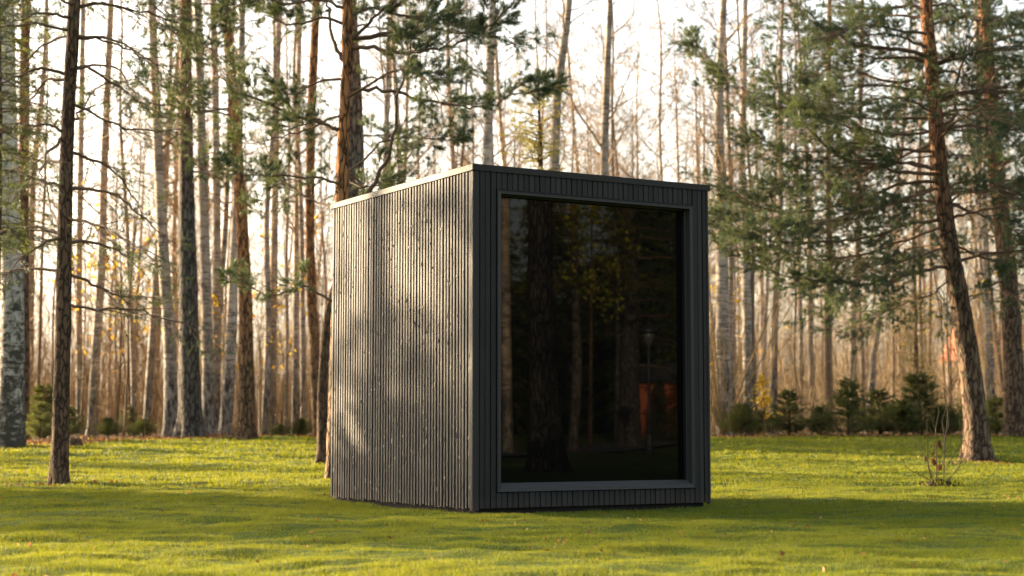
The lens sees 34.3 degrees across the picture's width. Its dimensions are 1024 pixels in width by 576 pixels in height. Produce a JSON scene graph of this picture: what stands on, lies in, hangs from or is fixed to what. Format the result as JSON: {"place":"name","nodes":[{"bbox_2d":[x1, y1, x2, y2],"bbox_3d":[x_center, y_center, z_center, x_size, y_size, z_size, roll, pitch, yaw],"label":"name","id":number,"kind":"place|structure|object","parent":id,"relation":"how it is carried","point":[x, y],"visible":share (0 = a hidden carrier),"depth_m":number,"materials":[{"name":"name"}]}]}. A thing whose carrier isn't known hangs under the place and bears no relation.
{"place":"outdoors","nodes":[
{"label":"outdoors","id":0,"kind":"place"},
{"bbox_2d":[0,434,1023,575],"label":"lawn","id":1,"kind":"structure","parent":0,"point":[679,569],"depth_m":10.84,"materials":[{"name":"green plant"}]},
{"bbox_2d":[0,0,100,277],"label":"spruce tree","id":2,"kind":"object","parent":1,"relation":"on","point":[20,110],"visible":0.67,"depth_m":25.35,"materials":[{"name":"green plant"}]},
{"bbox_2d":[0,0,247,485],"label":"pine tree","id":3,"kind":"object","parent":1,"relation":"on","point":[58,473],"visible":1,"depth_m":18.95,"materials":[{"name":"green plant"}]},
{"bbox_2d":[174,0,571,478],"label":"pine tree","id":4,"kind":"object","parent":1,"relation":"on","point":[449,13],"visible":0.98,"depth_m":19.84,"materials":[{"name":"green plant"}]},
{"bbox_2d":[0,432,1023,575],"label":"fallen leaves","id":5,"kind":"object","parent":1,"relation":"on","point":[89,439],"visible":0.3,"depth_m":30.87,"materials":[{"name":"brown plant"}]},
{"bbox_2d":[330,163,710,513],"bbox_3d":[0.006,0.556,14.881,2.362,2.812,2.778,3,-6,-30],"label":"garden cabin","id":6,"kind":"object","parent":1,"relation":"on","point":[512,339],"visible":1,"depth_m":13.85,"materials":[{"name":"grey wood"}]},
{"bbox_2d":[496,189,695,491],"bbox_3d":[0.695,0.456,13.750,1.944,2.422,0.122,3,-6,-30],"label":"window frame","id":7,"kind":"structure","parent":6,"relation":"in","point":[595,351],"depth_m":13.79,"materials":[{"name":"paint"}]},
{"bbox_2d":[513,0,612,170],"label":"birch tree","id":8,"kind":"object","parent":1,"relation":"on","point":[554,164],"visible":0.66,"depth_m":32.42,"materials":[{"name":"grey plant"}]},
{"bbox_2d":[665,0,1023,461],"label":"pine tree","id":9,"kind":"object","parent":1,"relation":"on","point":[798,108],"visible":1,"depth_m":25.45,"materials":[{"name":"green plant"}]},
{"bbox_2d":[902,391,969,486],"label":"bare sapling","id":10,"kind":"object","parent":1,"relation":"on","point":[937,481],"visible":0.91,"depth_m":17.46,"materials":[{"name":"twig"},{"name":"bark"},{"name":"dry leaf"}]},
{"bbox_2d":[28,428,1002,443],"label":"forest floor","id":11,"kind":"structure","parent":0,"point":[110,436],"depth_m":38.18,"materials":[{"name":"brown soil"}]},
{"bbox_2d":[25,401,51,438],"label":"spruce tree","id":12,"kind":"object","parent":11,"relation":"on","point":[42,418],"visible":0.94,"depth_m":32.27,"materials":[{"name":"green plant"}]},
{"bbox_2d":[29,382,52,433],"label":"spruce tree","id":13,"kind":"object","parent":11,"relation":"on","point":[39,390],"visible":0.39,"depth_m":35.33,"materials":[{"name":"green plant"}]},
{"bbox_2d":[15,0,80,440],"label":"pine tree","id":14,"kind":"object","parent":11,"relation":"on","point":[26,30],"visible":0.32,"depth_m":33.17,"materials":[{"name":"brown plant"}]},
{"bbox_2d":[0,1,103,448],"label":"birch tree","id":15,"kind":"object","parent":11,"relation":"on","point":[12,380],"visible":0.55,"depth_m":29.48,"materials":[{"name":"grey plant"}]},
{"bbox_2d":[15,0,89,401],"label":"birch tree","id":16,"kind":"object","parent":11,"relation":"on","point":[31,202],"visible":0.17,"depth_m":43.73,"materials":[{"name":"grey plant"}]},
{"bbox_2d":[16,4,91,401],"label":"alder tree","id":17,"kind":"object","parent":11,"relation":"on","point":[43,208],"visible":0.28,"depth_m":40.34,"materials":[{"name":"brown plant"}]},
{"bbox_2d":[29,119,105,417],"bbox_3d":[-10.591,-0.340,38.288,2.588,7.431,3.123,1,-5,-15],"label":"alder tree","id":18,"kind":"object","parent":11,"relation":"on","point":[53,320],"visible":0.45,"depth_m":38.02,"materials":[{"name":"brown plant"}]},
{"bbox_2d":[44,235,126,434],"bbox_3d":[-9.947,1.160,39.053,1.965,4.682,2.633,2,-5,-24],"label":"autumn sapling","id":19,"kind":"object","parent":11,"relation":"on","point":[84,311],"visible":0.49,"depth_m":39.09,"materials":[{"name":"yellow plant"}]},
{"bbox_2d":[34,0,153,433],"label":"birch tree","id":20,"kind":"object","parent":11,"relation":"on","point":[81,166],"visible":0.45,"depth_m":42.27,"materials":[{"name":"grey plant"}]},
{"bbox_2d":[32,0,168,435],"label":"birch tree","id":21,"kind":"object","parent":11,"relation":"on","point":[104,144],"visible":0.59,"depth_m":38.15,"materials":[{"name":"grey plant"}]},
{"bbox_2d":[46,0,177,435],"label":"birch tree","id":22,"kind":"object","parent":11,"relation":"on","point":[132,355],"visible":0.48,"depth_m":37.61,"materials":[{"name":"grey plant"}]},
{"bbox_2d":[72,237,153,435],"bbox_3d":[-8.990,1.126,38.614,2.633,4.682,1.965,-5,-7,45],"label":"autumn sapling","id":23,"kind":"object","parent":11,"relation":"on","point":[121,340],"visible":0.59,"depth_m":38.57,"materials":[{"name":"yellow plant"}]},
{"bbox_2d":[71,180,178,415],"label":"autumn sapling","id":24,"kind":"object","parent":11,"relation":"on","point":[138,270],"visible":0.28,"depth_m":41.93,"materials":[{"name":"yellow plant"}]},
{"bbox_2d":[72,111,178,435],"bbox_3d":[-8.535,-0.397,36.605,2.538,7.288,3.063,4,-6,-41],"label":"alder tree","id":25,"kind":"object","parent":11,"relation":"on","point":[127,372],"visible":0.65,"depth_m":36.56,"materials":[{"name":"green plant"}]},
{"bbox_2d":[53,0,223,437],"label":"birch tree","id":26,"kind":"object","parent":11,"relation":"on","point":[170,409],"visible":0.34,"depth_m":35.03,"materials":[{"name":"grey plant"}]},
{"bbox_2d":[78,2,236,433],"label":"birch tree","id":27,"kind":"object","parent":11,"relation":"on","point":[159,311],"visible":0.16,"depth_m":47.92,"materials":[{"name":"grey plant"}]},
{"bbox_2d":[65,0,288,435],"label":"birch tree","id":28,"kind":"object","parent":11,"relation":"on","point":[152,338],"visible":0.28,"depth_m":37.81,"materials":[{"name":"grey plant"}]},
{"bbox_2d":[109,1,258,352],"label":"birch tree","id":29,"kind":"object","parent":11,"relation":"on","point":[176,187],"visible":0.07,"depth_m":53.32,"materials":[{"name":"brown plant"}]},
{"bbox_2d":[110,0,268,386],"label":"birch tree","id":30,"kind":"object","parent":11,"relation":"on","point":[171,148],"visible":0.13,"depth_m":42.86,"materials":[{"name":"brown plant"}]},
{"bbox_2d":[114,0,266,436],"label":"birch tree","id":31,"kind":"object","parent":11,"relation":"on","point":[208,411],"visible":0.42,"depth_m":35.56,"materials":[{"name":"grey plant"}]},
{"bbox_2d":[75,0,308,439],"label":"pine tree","id":32,"kind":"object","parent":11,"relation":"on","point":[189,421],"visible":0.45,"depth_m":33.57,"materials":[{"name":"brown plant"}]},
{"bbox_2d":[138,0,250,429],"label":"birch tree","id":33,"kind":"object","parent":11,"relation":"on","point":[216,222],"visible":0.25,"depth_m":37.16,"materials":[{"name":"grey plant"}]},
{"bbox_2d":[140,0,294,439],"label":"pine tree","id":34,"kind":"object","parent":11,"relation":"on","point":[246,427],"visible":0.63,"depth_m":33.01,"materials":[{"name":"orange plant"}]},
{"bbox_2d":[160,116,282,337],"bbox_3d":[-6.663,-0.313,37.863,3.077,7.322,2.551,-7,-8,44],"label":"alder tree","id":35,"kind":"object","parent":11,"relation":"on","point":[226,285],"visible":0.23,"depth_m":37.84,"materials":[{"name":"brown plant"}]},
{"bbox_2d":[132,0,337,391],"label":"birch tree","id":36,"kind":"object","parent":11,"relation":"on","point":[226,202],"visible":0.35,"depth_m":37.59,"materials":[{"name":"grey plant"}]},
{"bbox_2d":[175,0,295,436],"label":"birch tree","id":37,"kind":"object","parent":11,"relation":"on","point":[228,385],"visible":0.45,"depth_m":35.98,"materials":[{"name":"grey plant"}]},
{"bbox_2d":[204,1,318,433],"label":"birch tree","id":38,"kind":"object","parent":11,"relation":"on","point":[274,231],"visible":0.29,"depth_m":40.16,"materials":[{"name":"grey plant"}]},
{"bbox_2d":[222,282,302,433],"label":"autumn sapling","id":39,"kind":"object","parent":11,"relation":"on","point":[254,316],"visible":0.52,"depth_m":37.39,"materials":[{"name":"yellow plant"}]},
{"bbox_2d":[222,88,302,431],"bbox_3d":[-6.017,-0.655,38.758,2.353,8.130,2.220,3,-6,-44],"label":"alder tree","id":40,"kind":"object","parent":11,"relation":"on","point":[258,262],"visible":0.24,"depth_m":38.66,"materials":[{"name":"brown plant"}]},
{"bbox_2d":[208,1,337,433],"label":"birch tree","id":41,"kind":"object","parent":11,"relation":"on","point":[286,261],"visible":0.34,"depth_m":40.98,"materials":[{"name":"grey plant"}]},
{"bbox_2d":[212,0,341,434],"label":"pine tree","id":42,"kind":"object","parent":11,"relation":"on","point":[310,203],"visible":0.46,"depth_m":37.15,"materials":[{"name":"orange plant"}]},
{"bbox_2d":[219,4,336,434],"bbox_3d":[-5.394,-2.958,36.859,2.647,12.440,3.325,1,-5,-16],"label":"birch tree","id":43,"kind":"object","parent":11,"relation":"on","point":[266,381],"visible":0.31,"depth_m":37.29,"materials":[{"name":"grey plant"}]},
{"bbox_2d":[220,0,384,429],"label":"birch tree","id":44,"kind":"object","parent":11,"relation":"on","point":[302,295],"visible":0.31,"depth_m":40.58,"materials":[{"name":"grey plant"}]},
{"bbox_2d":[243,3,375,432],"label":"birch tree","id":45,"kind":"object","parent":11,"relation":"on","point":[295,337],"visible":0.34,"depth_m":41.06,"materials":[{"name":"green plant"}]},
{"bbox_2d":[279,68,340,319],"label":"alder tree","id":46,"kind":"object","parent":11,"relation":"on","point":[324,260],"visible":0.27,"depth_m":56.56,"materials":[{"name":"brown plant"}]},
{"bbox_2d":[315,285,331,463],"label":"alder tree","id":47,"kind":"object","parent":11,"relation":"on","point":[322,401],"visible":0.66,"depth_m":24.41,"materials":[{"name":"brown wood"}]},
{"bbox_2d":[297,0,442,197],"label":"pine tree","id":48,"kind":"object","parent":11,"relation":"on","point":[356,143],"visible":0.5,"depth_m":32.53,"materials":[{"name":"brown plant"}]},
{"bbox_2d":[299,0,470,185],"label":"birch tree","id":49,"kind":"object","parent":11,"relation":"on","point":[388,64],"visible":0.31,"depth_m":39.01,"materials":[{"name":"brown plant"}]},
{"bbox_2d":[309,0,473,249],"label":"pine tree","id":50,"kind":"object","parent":11,"relation":"on","point":[379,40],"visible":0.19,"depth_m":39.90,"materials":[{"name":"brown plant"}]},
{"bbox_2d":[329,2,481,190],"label":"birch tree","id":51,"kind":"object","parent":11,"relation":"on","point":[406,108],"visible":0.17,"depth_m":41.97,"materials":[{"name":"brown plant"}]},
{"bbox_2d":[358,0,515,182],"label":"birch tree","id":52,"kind":"object","parent":11,"relation":"on","point":[399,167],"visible":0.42,"depth_m":37.97,"materials":[{"name":"brown plant"}]},
{"bbox_2d":[364,1,536,179],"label":"alder tree","id":53,"kind":"object","parent":11,"relation":"on","point":[462,148],"visible":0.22,"depth_m":40.11,"materials":[{"name":"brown plant"}]},
{"bbox_2d":[409,0,517,164],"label":"birch tree","id":54,"kind":"object","parent":11,"relation":"on","point":[487,127],"visible":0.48,"depth_m":34.34,"materials":[{"name":"brown plant"}]},
{"bbox_2d":[402,0,547,168],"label":"birch tree","id":55,"kind":"object","parent":11,"relation":"on","point":[452,154],"visible":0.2,"depth_m":46.48,"materials":[{"name":"brown plant"}]},
{"bbox_2d":[409,2,583,173],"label":"birch tree","id":56,"kind":"object","parent":11,"relation":"on","point":[504,160],"visible":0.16,"depth_m":48.29,"materials":[{"name":"brown plant"}]},
{"bbox_2d":[29,4,1023,437],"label":"undergrowth","id":57,"kind":"object","parent":11,"relation":"on","point":[105,398],"visible":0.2,"depth_m":41.08,"materials":[{"name":"plant"}]},
{"bbox_2d":[33,261,1023,430],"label":"distant wood","id":58,"kind":"object","parent":11,"relation":"on","point":[118,345],"visible":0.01,"depth_m":85.28,"materials":[{"name":"plant"}]},
{"bbox_2d":[441,0,621,170],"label":"birch tree","id":59,"kind":"object","parent":11,"relation":"on","point":[498,65],"visible":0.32,"depth_m":40.14,"materials":[{"name":"brown plant"}]},
{"bbox_2d":[468,0,602,171],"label":"birch tree","id":60,"kind":"object","parent":11,"relation":"on","point":[536,52],"visible":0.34,"depth_m":43.25,"materials":[{"name":"brown plant"}]},
{"bbox_2d":[496,68,577,172],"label":"spruce tree","id":61,"kind":"object","parent":11,"relation":"on","point":[538,150],"visible":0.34,"depth_m":27.19,"materials":[{"name":"green plant"}]},
{"bbox_2d":[505,0,588,170],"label":"alder tree","id":62,"kind":"object","parent":11,"relation":"on","point":[546,67],"visible":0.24,"depth_m":43.98,"materials":[{"name":"brown plant"}]},
{"bbox_2d":[532,44,620,173],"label":"alder tree","id":63,"kind":"object","parent":11,"relation":"on","point":[573,155],"visible":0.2,"depth_m":41.00,"materials":[{"name":"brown plant"}]},
{"bbox_2d":[517,0,641,173],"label":"birch tree","id":64,"kind":"object","parent":11,"relation":"on","point":[568,70],"visible":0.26,"depth_m":51.29,"materials":[{"name":"brown plant"}]},
{"bbox_2d":[543,2,652,178],"bbox_3d":[1.945,-1.697,38.699,2.762,10.208,2.070,-1,-5,6],"label":"birch tree","id":65,"kind":"object","parent":11,"relation":"on","point":[611,94],"visible":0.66,"depth_m":38.84,"materials":[{"name":"brown plant"}]},
{"bbox_2d":[509,0,687,178],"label":"birch tree","id":66,"kind":"object","parent":11,"relation":"on","point":[604,145],"visible":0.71,"depth_m":34.41,"materials":[{"name":"brown plant"}]},
{"bbox_2d":[521,0,697,179],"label":"alder tree","id":67,"kind":"object","parent":11,"relation":"on","point":[611,104],"visible":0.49,"depth_m":40.98,"materials":[{"name":"green plant"}]},
{"bbox_2d":[561,1,681,181],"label":"alder tree","id":68,"kind":"object","parent":11,"relation":"on","point":[630,23],"visible":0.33,"depth_m":45.68,"materials":[{"name":"brown plant"}]},
{"bbox_2d":[582,8,669,179],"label":"birch tree","id":69,"kind":"object","parent":11,"relation":"on","point":[638,74],"visible":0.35,"depth_m":54.12,"materials":[{"name":"brown plant"}]},
{"bbox_2d":[585,0,703,180],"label":"birch tree","id":70,"kind":"object","parent":11,"relation":"on","point":[660,96],"visible":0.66,"depth_m":46.77,"materials":[{"name":"brown plant"}]},
{"bbox_2d":[621,18,736,227],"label":"birch tree","id":71,"kind":"object","parent":11,"relation":"on","point":[677,133],"visible":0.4,"depth_m":49.89,"materials":[{"name":"brown plant"}]},
{"bbox_2d":[667,32,730,432],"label":"birch tree","id":72,"kind":"object","parent":11,"relation":"on","point":[696,132],"visible":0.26,"depth_m":50.22,"materials":[{"name":"brown plant"}]},
{"bbox_2d":[630,0,808,436],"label":"birch tree","id":73,"kind":"object","parent":11,"relation":"on","point":[722,271],"visible":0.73,"depth_m":36.00,"materials":[{"name":"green plant"}]},
{"bbox_2d":[709,14,770,413],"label":"birch tree","id":74,"kind":"object","parent":11,"relation":"on","point":[761,288],"visible":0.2,"depth_m":59.64,"materials":[{"name":"grey plant"}]},
{"bbox_2d":[660,0,820,435],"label":"birch tree","id":75,"kind":"object","parent":11,"relation":"on","point":[731,314],"visible":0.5,"depth_m":37.53,"materials":[{"name":"grey plant"}]},
{"bbox_2d":[714,401,768,436],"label":"spruce tree","id":76,"kind":"object","parent":11,"relation":"on","point":[736,418],"visible":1,"depth_m":34.39,"materials":[{"name":"green plant"}]},
{"bbox_2d":[668,0,816,433],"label":"birch tree","id":77,"kind":"object","parent":11,"relation":"on","point":[774,375],"visible":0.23,"depth_m":41.52,"materials":[{"name":"grey plant"}]},
{"bbox_2d":[656,0,836,435],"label":"alder tree","id":78,"kind":"object","parent":11,"relation":"on","point":[753,304],"visible":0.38,"depth_m":37.23,"materials":[{"name":"green plant"}]},
{"bbox_2d":[687,0,811,435],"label":"birch tree","id":79,"kind":"object","parent":11,"relation":"on","point":[746,287],"visible":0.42,"depth_m":37.05,"materials":[{"name":"grey plant"}]},
{"bbox_2d":[709,244,815,435],"bbox_3d":[4.737,1.011,34.856,3.682,4.184,2.636,-2,-5,23],"label":"hazel shrub","id":80,"kind":"object","parent":11,"relation":"on","point":[719,412],"visible":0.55,"depth_m":34.78,"materials":[{"name":"brown plant"}]},
{"bbox_2d":[750,373,785,435],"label":"autumn sapling","id":81,"kind":"object","parent":11,"relation":"on","point":[766,400],"visible":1,"depth_m":33.99,"materials":[{"name":"yellow plant"}]},
{"bbox_2d":[713,0,824,432],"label":"birch tree","id":82,"kind":"object","parent":11,"relation":"on","point":[767,298],"visible":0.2,"depth_m":44.14,"materials":[{"name":"grey plant"}]},
{"bbox_2d":[760,388,819,435],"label":"spruce tree","id":83,"kind":"object","parent":11,"relation":"on","point":[782,421],"visible":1,"depth_m":34.61,"materials":[{"name":"green plant"}]},
{"bbox_2d":[727,0,857,417],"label":"birch tree","id":84,"kind":"object","parent":11,"relation":"on","point":[799,312],"visible":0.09,"depth_m":48.69,"materials":[{"name":"grey plant"}]},
{"bbox_2d":[732,0,853,433],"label":"birch tree","id":85,"kind":"object","parent":11,"relation":"on","point":[811,364],"visible":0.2,"depth_m":43.33,"materials":[{"name":"grey plant"}]},
{"bbox_2d":[785,0,847,433],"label":"alder tree","id":86,"kind":"object","parent":11,"relation":"on","point":[827,363],"visible":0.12,"depth_m":41.96,"materials":[{"name":"brown plant"}]},
{"bbox_2d":[801,404,842,434],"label":"spruce tree","id":87,"kind":"object","parent":11,"relation":"on","point":[816,429],"visible":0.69,"depth_m":34.89,"materials":[{"name":"green plant"}]},
{"bbox_2d":[810,376,881,435],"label":"spruce tree","id":88,"kind":"object","parent":11,"relation":"on","point":[845,396],"visible":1,"depth_m":34.12,"materials":[{"name":"green plant"}]},
{"bbox_2d":[824,0,912,433],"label":"birch tree","id":89,"kind":"object","parent":11,"relation":"on","point":[851,344],"visible":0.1,"depth_m":42.04,"materials":[{"name":"grey plant"}]},
{"bbox_2d":[840,387,899,434],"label":"spruce tree","id":90,"kind":"object","parent":11,"relation":"on","point":[878,399],"visible":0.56,"depth_m":35.03,"materials":[{"name":"green plant"}]},
{"bbox_2d":[853,4,927,434],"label":"birch tree","id":91,"kind":"object","parent":11,"relation":"on","point":[873,364],"visible":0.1,"depth_m":40.99,"materials":[{"name":"grey plant"}]},
{"bbox_2d":[866,397,934,434],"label":"spruce tree","id":92,"kind":"object","parent":11,"relation":"on","point":[903,406],"visible":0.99,"depth_m":34.35,"materials":[{"name":"green plant"}]},
{"bbox_2d":[839,24,970,397],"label":"alder tree","id":93,"kind":"object","parent":11,"relation":"on","point":[897,142],"visible":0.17,"depth_m":48.68,"materials":[{"name":"brown plant"}]},
{"bbox_2d":[894,290,941,433],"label":"sapling","id":94,"kind":"object","parent":11,"relation":"on","point":[915,340],"visible":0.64,"depth_m":38.00,"materials":[{"name":"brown plant"}]},
{"bbox_2d":[830,0,1006,434],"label":"alder tree","id":95,"kind":"object","parent":11,"relation":"on","point":[917,178],"visible":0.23,"depth_m":38.22,"materials":[{"name":"brown plant"}]},
{"bbox_2d":[863,0,975,432],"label":"birch tree","id":96,"kind":"object","parent":11,"relation":"on","point":[918,276],"visible":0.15,"depth_m":43.58,"materials":[{"name":"grey plant"}]},
{"bbox_2d":[890,370,960,434],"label":"spruce tree","id":97,"kind":"object","parent":11,"relation":"on","point":[914,389],"visible":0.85,"depth_m":34.77,"materials":[{"name":"green plant"}]},
{"bbox_2d":[828,0,1023,436],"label":"pine tree","id":98,"kind":"object","parent":11,"relation":"on","point":[1013,366],"visible":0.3,"depth_m":33.16,"materials":[{"name":"green plant"}]},
{"bbox_2d":[887,0,977,431],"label":"alder tree","id":99,"kind":"object","parent":11,"relation":"on","point":[930,285],"visible":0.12,"depth_m":47.85,"materials":[{"name":"brown plant"}]},
{"bbox_2d":[922,404,962,434],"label":"spruce tree","id":100,"kind":"object","parent":11,"relation":"on","point":[954,424],"visible":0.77,"depth_m":34.76,"materials":[{"name":"green plant"}]},
{"bbox_2d":[892,0,1023,434],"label":"birch tree","id":101,"kind":"object","parent":11,"relation":"on","point":[988,369],"visible":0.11,"depth_m":38.96,"materials":[{"name":"grey plant"}]},
{"bbox_2d":[917,1,1012,434],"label":"birch tree","id":102,"kind":"object","parent":11,"relation":"on","point":[993,379],"visible":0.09,"depth_m":40.06,"materials":[{"name":"grey plant"}]},
{"bbox_2d":[918,1,1021,397],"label":"alder tree","id":103,"kind":"object","parent":11,"relation":"on","point":[993,314],"visible":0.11,"depth_m":47.36,"materials":[{"name":"brown plant"}]},
{"bbox_2d":[985,396,1003,434],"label":"spruce tree","id":104,"kind":"object","parent":11,"relation":"on","point":[993,412],"visible":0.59,"depth_m":34.95,"materials":[{"name":"green plant"}]},
{"bbox_2d":[15,0,1023,429],"label":"sky","id":105,"kind":"structure","parent":0,"point":[98,58],"materials":[{"name":"white"}]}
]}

